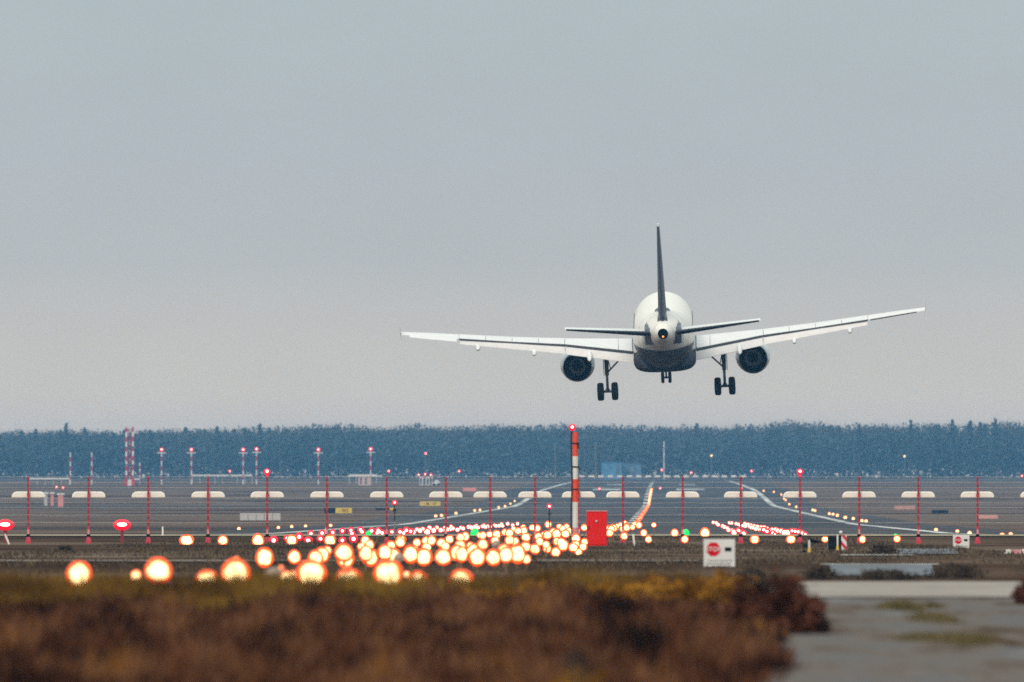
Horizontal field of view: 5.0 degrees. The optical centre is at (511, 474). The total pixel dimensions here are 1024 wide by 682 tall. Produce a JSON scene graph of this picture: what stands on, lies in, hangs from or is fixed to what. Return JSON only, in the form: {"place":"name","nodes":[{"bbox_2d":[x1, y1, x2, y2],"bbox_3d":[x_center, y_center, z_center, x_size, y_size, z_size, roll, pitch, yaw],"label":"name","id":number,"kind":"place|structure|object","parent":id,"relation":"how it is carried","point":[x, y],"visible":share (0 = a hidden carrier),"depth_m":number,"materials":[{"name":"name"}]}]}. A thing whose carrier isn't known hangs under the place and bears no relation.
{"place":"outdoors","nodes":[
{"label":"outdoors","id":0,"kind":"place"},
{"bbox_2d":[12,528,257,528],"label":"taxiway","id":1,"kind":"structure","parent":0,"point":[134,528],"depth_m":966.72,"materials":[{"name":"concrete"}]},
{"bbox_2d":[0,505,473,507],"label":"taxiway","id":2,"kind":"structure","parent":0,"point":[230,506],"depth_m":2013.08,"materials":[{"name":"grey asphalt"}]},
{"bbox_2d":[0,560,697,560],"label":"service path","id":3,"kind":"structure","parent":0,"point":[304,560],"depth_m":264.32,"materials":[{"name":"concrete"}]},
{"bbox_2d":[0,479,1023,533],"bbox_3d":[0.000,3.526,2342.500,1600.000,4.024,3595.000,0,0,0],"label":"airfield grass","id":4,"kind":"structure","parent":0,"point":[1006,503],"depth_m":2161.77,"materials":[{"name":"plant"}]},
{"bbox_2d":[0,534,1023,535],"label":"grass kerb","id":5,"kind":"structure","parent":4,"relation":"on","point":[514,534],"depth_m":513.91,"materials":[{"name":"plant"}]},
{"bbox_2d":[0,478,1023,597],"bbox_3d":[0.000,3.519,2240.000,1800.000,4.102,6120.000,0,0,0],"label":"ground","id":6,"kind":"structure","parent":0,"point":[992,543],"depth_m":299.72,"materials":[{"name":"plant"}]},
{"bbox_2d":[0,520,13,542],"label":"red beacon","id":7,"kind":"object","parent":6,"relation":"on","point":[5,527],"visible":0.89,"depth_m":429.85,"materials":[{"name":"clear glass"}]},
{"bbox_2d":[12,476,44,543],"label":"antenna post","id":8,"kind":"object","parent":6,"relation":"on","point":[27,494],"visible":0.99,"depth_m":423.10,"materials":[{"name":"metal"}]},
{"bbox_2d":[60,422,71,477],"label":"conifer","id":9,"kind":"object","parent":6,"relation":"on","point":[67,438],"visible":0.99,"depth_m":4169.82,"materials":[{"name":"green plant"}]},
{"bbox_2d":[66,560,90,583],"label":"approach lamp","id":10,"kind":"object","parent":6,"relation":"on","point":[78,568],"visible":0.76,"depth_m":150.93,"materials":[{"name":"orange glass"}]},
{"bbox_2d":[72,476,105,543],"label":"antenna post","id":11,"kind":"object","parent":6,"relation":"on","point":[88,494],"visible":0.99,"depth_m":423.10,"materials":[{"name":"metal"}]},
{"bbox_2d":[113,520,130,542],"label":"red beacon","id":12,"kind":"object","parent":6,"relation":"on","point":[121,525],"visible":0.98,"depth_m":429.86,"materials":[{"name":"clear glass"}]},
{"bbox_2d":[124,427,139,485],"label":"lattice tower","id":13,"kind":"structure","parent":6,"relation":"on","point":[132,479],"depth_m":2849.90,"materials":[{"name":"metal"}]},
{"bbox_2d":[132,476,164,542],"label":"antenna post","id":14,"kind":"object","parent":6,"relation":"on","point":[147,494],"visible":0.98,"depth_m":423.10,"materials":[{"name":"metal"}]},
{"bbox_2d":[144,557,172,584],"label":"approach lamp","id":15,"kind":"object","parent":6,"relation":"on","point":[160,566],"visible":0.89,"depth_m":150.94,"materials":[{"name":"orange glass"}]},
{"bbox_2d":[179,534,193,544],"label":"approach lamp","id":16,"kind":"object","parent":6,"relation":"on","point":[188,539],"visible":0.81,"depth_m":411.93,"materials":[{"name":"orange glass"}]},
{"bbox_2d":[196,569,216,582],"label":"approach lamp","id":17,"kind":"object","parent":6,"relation":"on","point":[204,571],"visible":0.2,"depth_m":159.96,"materials":[{"name":"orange glass"}]},
{"bbox_2d":[191,476,224,542],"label":"antenna post","id":18,"kind":"object","parent":6,"relation":"on","point":[207,494],"visible":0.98,"depth_m":423.10,"materials":[{"name":"metal"}]},
{"bbox_2d":[211,426,222,478],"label":"conifer","id":19,"kind":"object","parent":6,"relation":"on","point":[218,442],"visible":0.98,"depth_m":4169.84,"materials":[{"name":"green plant"}]},
{"bbox_2d":[192,475,252,483],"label":"trestle","id":20,"kind":"object","parent":6,"relation":"on","point":[225,475],"visible":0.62,"depth_m":3049.50,"materials":[{"name":"white paint"}]},
{"bbox_2d":[221,558,250,579],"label":"approach lamp","id":21,"kind":"object","parent":6,"relation":"on","point":[234,564],"visible":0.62,"depth_m":150.95,"materials":[{"name":"orange glass"}]},
{"bbox_2d":[252,533,264,544],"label":"approach lamp","id":22,"kind":"object","parent":6,"relation":"on","point":[257,538],"visible":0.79,"depth_m":411.94,"materials":[{"name":"orange glass"}]},
{"bbox_2d":[240,513,280,521],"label":"sign","id":23,"kind":"object","parent":6,"relation":"on","point":[258,516],"visible":0.88,"depth_m":1276.59,"materials":[{"name":"metal"}]},
{"bbox_2d":[255,423,265,478],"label":"conifer","id":24,"kind":"object","parent":6,"relation":"on","point":[259,443],"visible":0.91,"depth_m":4169.76,"materials":[{"name":"green plant"}]},
{"bbox_2d":[255,547,273,571],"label":"approach lamp","id":25,"kind":"object","parent":6,"relation":"on","point":[264,557],"visible":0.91,"depth_m":217.95,"materials":[{"name":"orange glass"}]},
{"bbox_2d":[251,469,283,543],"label":"antenna post","id":26,"kind":"object","parent":6,"relation":"on","point":[266,494],"visible":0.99,"depth_m":423.04,"materials":[{"name":"metal"}]},
{"bbox_2d":[0,482,1023,522],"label":"wire screen","id":27,"kind":"object","parent":26,"relation":"attached to","point":[486,507],"visible":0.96,"depth_m":422.94,"materials":[{"name":"grey metal"}]},
{"bbox_2d":[286,534,297,544],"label":"approach lamp","id":28,"kind":"object","parent":6,"relation":"on","point":[291,538],"visible":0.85,"depth_m":411.93,"materials":[{"name":"orange glass"}]},
{"bbox_2d":[288,549,300,568],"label":"approach lamp","id":29,"kind":"object","parent":6,"relation":"on","point":[294,556],"visible":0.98,"depth_m":233.95,"materials":[{"name":"yellow glass"}]},
{"bbox_2d":[296,559,326,585],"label":"approach lamp","id":30,"kind":"object","parent":6,"relation":"on","point":[313,565],"visible":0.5,"depth_m":150.95,"materials":[{"name":"orange glass"}]},
{"bbox_2d":[308,549,323,562],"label":"approach lamp","id":31,"kind":"object","parent":6,"relation":"on","point":[315,554],"visible":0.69,"depth_m":217.94,"materials":[{"name":"yellow glass"}]},
{"bbox_2d":[316,546,329,562],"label":"approach lamp","id":32,"kind":"object","parent":6,"relation":"on","point":[325,552],"visible":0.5,"depth_m":233.96,"materials":[{"name":"yellow glass"}]},
{"bbox_2d":[310,476,343,535],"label":"antenna post","id":33,"kind":"object","parent":6,"relation":"on","point":[326,494],"visible":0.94,"depth_m":423.10,"materials":[{"name":"metal"}]},
{"bbox_2d":[324,534,335,544],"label":"approach lamp","id":34,"kind":"object","parent":6,"relation":"on","point":[329,538],"visible":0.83,"depth_m":411.94,"materials":[{"name":"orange glass"}]},
{"bbox_2d":[324,508,351,513],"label":"taxiway sign","id":35,"kind":"object","parent":6,"relation":"on","point":[340,510],"visible":0.87,"depth_m":1571.17,"materials":[{"name":"metal"}]},
{"bbox_2d":[334,543,353,566],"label":"approach lamp","id":36,"kind":"object","parent":6,"relation":"on","point":[343,552],"visible":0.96,"depth_m":217.95,"materials":[{"name":"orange glass"}]},
{"bbox_2d":[0,562,707,613],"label":"dry grass","id":37,"kind":"structure","parent":6,"relation":"on","point":[215,588],"depth_m":141.38,"materials":[{"name":"brown plant"}]},
{"bbox_2d":[348,476,380,484],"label":"hut","id":38,"kind":"object","parent":6,"relation":"on","point":[364,480],"visible":0.77,"depth_m":2898.50,"materials":[{"name":"white paint"}]},
{"bbox_2d":[358,544,372,571],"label":"approach lamp","id":39,"kind":"object","parent":6,"relation":"on","point":[365,553],"visible":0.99,"depth_m":217.95,"materials":[{"name":"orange glass"}]},
{"bbox_2d":[362,548,378,568],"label":"approach lamp","id":40,"kind":"object","parent":6,"relation":"on","point":[373,561],"visible":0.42,"depth_m":233.96,"materials":[{"name":"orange glass"}]},
{"bbox_2d":[378,544,392,558],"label":"approach lamp","id":41,"kind":"object","parent":6,"relation":"on","point":[385,551],"visible":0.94,"depth_m":217.94,"materials":[{"name":"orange glass"}]},
{"bbox_2d":[370,476,403,543],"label":"antenna post","id":42,"kind":"object","parent":6,"relation":"on","point":[386,494],"visible":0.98,"depth_m":423.10,"materials":[{"name":"metal"}]},
{"bbox_2d":[374,558,402,584],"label":"approach lamp","id":43,"kind":"object","parent":6,"relation":"on","point":[390,566],"visible":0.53,"depth_m":150.93,"materials":[{"name":"orange glass"}]},
{"bbox_2d":[0,573,799,681],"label":"heather","id":44,"kind":"object","parent":6,"relation":"on","point":[441,636],"visible":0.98,"depth_m":97.60,"materials":[{"name":"brown plant"}]},
{"bbox_2d":[395,537,405,551],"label":"approach lamp","id":45,"kind":"object","parent":6,"relation":"on","point":[400,542],"visible":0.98,"depth_m":261.95,"materials":[{"name":"orange glass"}]},
{"bbox_2d":[403,545,418,571],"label":"approach lamp","id":46,"kind":"object","parent":6,"relation":"on","point":[410,553],"visible":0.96,"depth_m":217.95,"materials":[{"name":"orange glass"}]},
{"bbox_2d":[416,547,432,568],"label":"approach lamp","id":47,"kind":"object","parent":6,"relation":"on","point":[425,557],"visible":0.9,"depth_m":233.94,"materials":[{"name":"orange glass"}]},
{"bbox_2d":[426,535,436,554],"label":"approach lamp","id":48,"kind":"object","parent":6,"relation":"on","point":[431,540],"visible":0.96,"depth_m":284.96,"materials":[{"name":"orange glass"}]},
{"bbox_2d":[434,548,451,572],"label":"approach lamp","id":49,"kind":"object","parent":6,"relation":"on","point":[443,557],"visible":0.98,"depth_m":217.95,"materials":[{"name":"orange glass"}]},
{"bbox_2d":[429,476,462,538],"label":"antenna post","id":50,"kind":"object","parent":6,"relation":"on","point":[445,494],"visible":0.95,"depth_m":423.10,"materials":[{"name":"metal"}]},
{"bbox_2d":[450,544,461,568],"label":"approach lamp","id":51,"kind":"object","parent":6,"relation":"on","point":[453,548],"visible":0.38,"depth_m":233.96,"materials":[{"name":"orange glass"}]},
{"bbox_2d":[449,569,473,580],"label":"approach lamp","id":52,"kind":"object","parent":6,"relation":"on","point":[464,571],"visible":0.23,"depth_m":155.96,"materials":[{"name":"orange glass"}]},
{"bbox_2d":[455,546,468,568],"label":"approach lamp","id":53,"kind":"object","parent":6,"relation":"on","point":[461,554],"visible":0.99,"depth_m":217.95,"materials":[{"name":"orange glass"}]},
{"bbox_2d":[468,547,485,572],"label":"approach lamp","id":54,"kind":"object","parent":6,"relation":"on","point":[477,557],"visible":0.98,"depth_m":217.95,"materials":[{"name":"orange glass"}]},
{"bbox_2d":[473,476,506,542],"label":"antenna post","id":55,"kind":"object","parent":6,"relation":"on","point":[489,494],"visible":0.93,"depth_m":423.10,"materials":[{"name":"metal"}]},
{"bbox_2d":[486,549,499,568],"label":"approach lamp","id":56,"kind":"object","parent":6,"relation":"on","point":[492,559],"visible":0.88,"depth_m":233.94,"materials":[{"name":"orange glass"}]},
{"bbox_2d":[498,546,513,572],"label":"approach lamp","id":57,"kind":"object","parent":6,"relation":"on","point":[505,554],"visible":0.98,"depth_m":217.95,"materials":[{"name":"orange glass"}]},
{"bbox_2d":[0,419,1023,478],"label":"woodland","id":58,"kind":"object","parent":6,"relation":"on","point":[479,453],"visible":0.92,"depth_m":4182.57,"materials":[{"name":"plant"}]},
{"bbox_2d":[465,575,560,600],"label":"ochre bush","id":59,"kind":"object","parent":6,"relation":"on","point":[520,586],"visible":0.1,"depth_m":136.75,"materials":[{"name":"brown plant"}]},
{"bbox_2d":[510,543,525,568],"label":"approach lamp","id":60,"kind":"object","parent":6,"relation":"on","point":[519,550],"visible":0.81,"depth_m":233.95,"materials":[{"name":"orange glass"}]},
{"bbox_2d":[518,476,551,542],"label":"antenna post","id":61,"kind":"object","parent":6,"relation":"on","point":[534,494],"visible":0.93,"depth_m":423.10,"materials":[{"name":"metal"}]},
{"bbox_2d":[530,543,539,555],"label":"approach lamp","id":62,"kind":"object","parent":6,"relation":"on","point":[535,549],"visible":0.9,"depth_m":299.95,"materials":[{"name":"orange glass"}]},
{"bbox_2d":[569,424,580,534],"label":"striped mast","id":63,"kind":"object","parent":6,"relation":"on","point":[574,445],"visible":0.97,"depth_m":401.92,"materials":[{"name":"white metal"}]},
{"bbox_2d":[562,476,594,541],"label":"antenna post","id":64,"kind":"object","parent":6,"relation":"on","point":[580,494],"visible":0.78,"depth_m":423.10,"materials":[{"name":"metal"}]},
{"bbox_2d":[550,642,608,681],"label":"ochre bush","id":65,"kind":"object","parent":6,"relation":"on","point":[578,676],"visible":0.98,"depth_m":70.00,"materials":[{"name":"brown plant"}]},
{"bbox_2d":[167,479,1023,533],"bbox_3d":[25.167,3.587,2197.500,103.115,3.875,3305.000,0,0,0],"label":"runway","id":66,"kind":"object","parent":6,"relation":"on","point":[711,500],"visible":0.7,"depth_m":1542.32,"materials":[{"name":"grey asphalt"}]},
{"bbox_2d":[261,482,570,533],"bbox_3d":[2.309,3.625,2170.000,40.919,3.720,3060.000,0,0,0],"label":"runway edge line","id":67,"kind":"object","parent":66,"relation":"on","point":[523,501],"visible":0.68,"depth_m":1441.43,"materials":[{"name":"paint"}]},
{"bbox_2d":[729,481,963,533],"bbox_3d":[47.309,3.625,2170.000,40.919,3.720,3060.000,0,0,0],"label":"runway edge line","id":68,"kind":"object","parent":66,"relation":"on","point":[766,499],"visible":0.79,"depth_m":1441.43,"materials":[{"name":"paint"}]},
{"bbox_2d":[586,511,606,545],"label":"red cabinet","id":69,"kind":"object","parent":6,"relation":"on","point":[597,528],"visible":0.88,"depth_m":394.97,"materials":[{"name":"metal"}]},
{"bbox_2d":[565,573,639,599],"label":"ochre bush","id":70,"kind":"object","parent":6,"relation":"on","point":[617,591],"visible":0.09,"depth_m":136.21,"materials":[{"name":"brown plant"}]},
{"bbox_2d":[601,462,621,478],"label":"blue building","id":71,"kind":"structure","parent":6,"relation":"on","point":[614,469],"depth_m":3996.00,"materials":[{"name":"blue metal"}]},
{"bbox_2d":[606,476,639,542],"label":"antenna post","id":72,"kind":"object","parent":6,"relation":"on","point":[622,494],"visible":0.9,"depth_m":423.10,"materials":[{"name":"metal"}]},
{"bbox_2d":[623,464,640,478],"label":"blue building","id":73,"kind":"structure","parent":6,"relation":"on","point":[633,470],"depth_m":4006.00,"materials":[{"name":"blue metal"}]},
{"bbox_2d":[610,566,699,602],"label":"ochre bush","id":74,"kind":"object","parent":6,"relation":"on","point":[660,585],"visible":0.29,"depth_m":135.63,"materials":[{"name":"yellow plant"}]},
{"bbox_2d":[666,476,698,543],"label":"antenna post","id":75,"kind":"object","parent":6,"relation":"on","point":[682,494],"visible":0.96,"depth_m":423.10,"materials":[{"name":"metal"}]},
{"bbox_2d":[662,561,757,606],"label":"ochre bush","id":76,"kind":"object","parent":6,"relation":"on","point":[721,586],"visible":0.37,"depth_m":135.16,"materials":[{"name":"yellow plant"}]},
{"bbox_2d":[703,539,734,566],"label":"stop sign","id":77,"kind":"object","parent":6,"relation":"on","point":[718,552],"visible":0.98,"depth_m":242.99,"materials":[{"name":"metal"}]},
{"bbox_2d":[724,476,756,543],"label":"antenna post","id":78,"kind":"object","parent":6,"relation":"on","point":[740,494],"visible":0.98,"depth_m":423.10,"materials":[{"name":"metal"}]},
{"bbox_2d":[735,565,765,576],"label":"scrub bush","id":79,"kind":"object","parent":6,"relation":"on","point":[751,570],"visible":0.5,"depth_m":203.66,"materials":[{"name":"brown plant"}]},
{"bbox_2d":[712,555,832,634],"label":"rusty bush","id":80,"kind":"object","parent":6,"relation":"on","point":[788,600],"visible":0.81,"depth_m":117.54,"materials":[{"name":"brown plant"}]},
{"bbox_2d":[783,469,816,542],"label":"antenna post","id":81,"kind":"object","parent":6,"relation":"on","point":[799,494],"visible":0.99,"depth_m":423.10,"materials":[{"name":"metal"}]},
{"bbox_2d":[796,563,845,578],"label":"scrub bush","id":82,"kind":"object","parent":6,"relation":"on","point":[825,573],"visible":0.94,"depth_m":199.46,"materials":[{"name":"brown plant"}]},
{"bbox_2d":[828,535,846,549],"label":"hazard board","id":83,"kind":"object","parent":6,"relation":"on","point":[832,541],"visible":0.58,"depth_m":351.99,"materials":[{"name":"metal"}]},
{"bbox_2d":[842,476,875,543],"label":"antenna post","id":84,"kind":"object","parent":6,"relation":"on","point":[858,494],"visible":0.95,"depth_m":423.10,"materials":[{"name":"metal"}]},
{"bbox_2d":[854,423,863,474],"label":"conifer","id":85,"kind":"object","parent":6,"relation":"on","point":[860,447],"visible":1,"depth_m":4169.82,"materials":[{"name":"blue plant"}]},
{"bbox_2d":[838,566,928,579],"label":"scrub bush","id":86,"kind":"object","parent":6,"relation":"on","point":[877,574],"visible":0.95,"depth_m":195.55,"materials":[{"name":"brown plant"}]},
{"bbox_2d":[866,542,901,553],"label":"scrub bush","id":87,"kind":"object","parent":6,"relation":"on","point":[882,548],"visible":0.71,"depth_m":309.59,"materials":[{"name":"brown plant"}]},
{"bbox_2d":[905,420,916,478],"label":"conifer","id":88,"kind":"object","parent":6,"relation":"on","point":[910,433],"visible":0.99,"depth_m":4169.82,"materials":[{"name":"blue plant"}]},
{"bbox_2d":[901,476,934,543],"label":"antenna post","id":89,"kind":"object","parent":6,"relation":"on","point":[917,494],"visible":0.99,"depth_m":423.10,"materials":[{"name":"metal"}]},
{"bbox_2d":[947,419,957,478],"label":"conifer","id":90,"kind":"object","parent":6,"relation":"on","point":[952,433],"visible":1,"depth_m":4169.77,"materials":[{"name":"blue plant"}]},
{"bbox_2d":[922,559,992,577],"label":"scrub bush","id":91,"kind":"object","parent":6,"relation":"on","point":[956,571],"visible":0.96,"depth_m":201.53,"materials":[{"name":"brown plant"}]},
{"bbox_2d":[953,535,969,547],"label":"stop sign","id":92,"kind":"object","parent":6,"relation":"on","point":[961,540],"visible":0.84,"depth_m":371.99,"materials":[{"name":"metal"}]},
{"bbox_2d":[964,420,975,478],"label":"conifer","id":93,"kind":"object","parent":6,"relation":"on","point":[970,431],"visible":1,"depth_m":4169.80,"materials":[{"name":"blue plant"}]},
{"bbox_2d":[960,476,993,543],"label":"antenna post","id":94,"kind":"object","parent":6,"relation":"on","point":[977,494],"visible":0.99,"depth_m":423.10,"materials":[{"name":"metal"}]},
{"bbox_2d":[990,418,999,478],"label":"conifer","id":95,"kind":"object","parent":6,"relation":"on","point":[995,444],"visible":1,"depth_m":4169.80,"materials":[{"name":"blue plant"}]},
{"bbox_2d":[1010,568,1023,603],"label":"scrub bush","id":96,"kind":"object","parent":6,"relation":"on","point":[1018,594],"visible":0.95,"depth_m":147.83,"materials":[{"name":"brown plant"}]},
{"bbox_2d":[0,480,1023,480],"bbox_3d":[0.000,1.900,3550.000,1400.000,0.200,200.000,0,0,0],"label":"taxiway","id":97,"kind":"structure","parent":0,"point":[528,480],"depth_m":3572.64,"materials":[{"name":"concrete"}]},
{"bbox_2d":[0,0,1023,477],"label":"sky","id":98,"kind":"structure","parent":0,"point":[228,214],"materials":[{"name":"grey"}]},
{"bbox_2d":[97,581,1020,596],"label":"road","id":99,"kind":"structure","parent":0,"point":[916,588],"depth_m":170.91,"materials":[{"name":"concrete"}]},
{"bbox_2d":[400,223,925,400],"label":"airliner","id":100,"kind":"object","parent":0,"point":[664,338],"visible":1,"depth_m":758.04,"materials":[{"name":"white metal"}]},
{"bbox_2d":[830,564,933,574],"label":"wet road","id":101,"kind":"structure","parent":0,"point":[849,569],"depth_m":232.26,"materials":[{"name":"grey liquid"}]},
{"bbox_2d":[764,598,1023,681],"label":"sandy track","id":102,"kind":"structure","parent":0,"point":[854,645],"depth_m":108.38,"materials":[{"name":"grey sand"}]},
{"bbox_2d":[870,599,946,611],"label":"grass tuft","id":103,"kind":"object","parent":102,"relation":"on","point":[903,605],"visible":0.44,"depth_m":140.53,"materials":[{"name":"green plant"}]},
{"bbox_2d":[898,611,965,625],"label":"grass tuft","id":104,"kind":"object","parent":102,"relation":"on","point":[940,617],"visible":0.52,"depth_m":129.06,"materials":[{"name":"green plant"}]},
{"bbox_2d":[886,630,1009,646],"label":"grass tuft","id":105,"kind":"object","parent":102,"relation":"on","point":[962,638],"visible":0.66,"depth_m":112.53,"materials":[{"name":"green plant"}]},
{"bbox_2d":[976,638,1023,646],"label":"grass tuft","id":106,"kind":"object","parent":102,"relation":"on","point":[1013,643],"visible":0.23,"depth_m":110.24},
{"bbox_2d":[896,549,957,553],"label":"wet road","id":107,"kind":"structure","parent":0,"point":[921,550],"depth_m":329.18,"materials":[{"name":"grey asphalt"}]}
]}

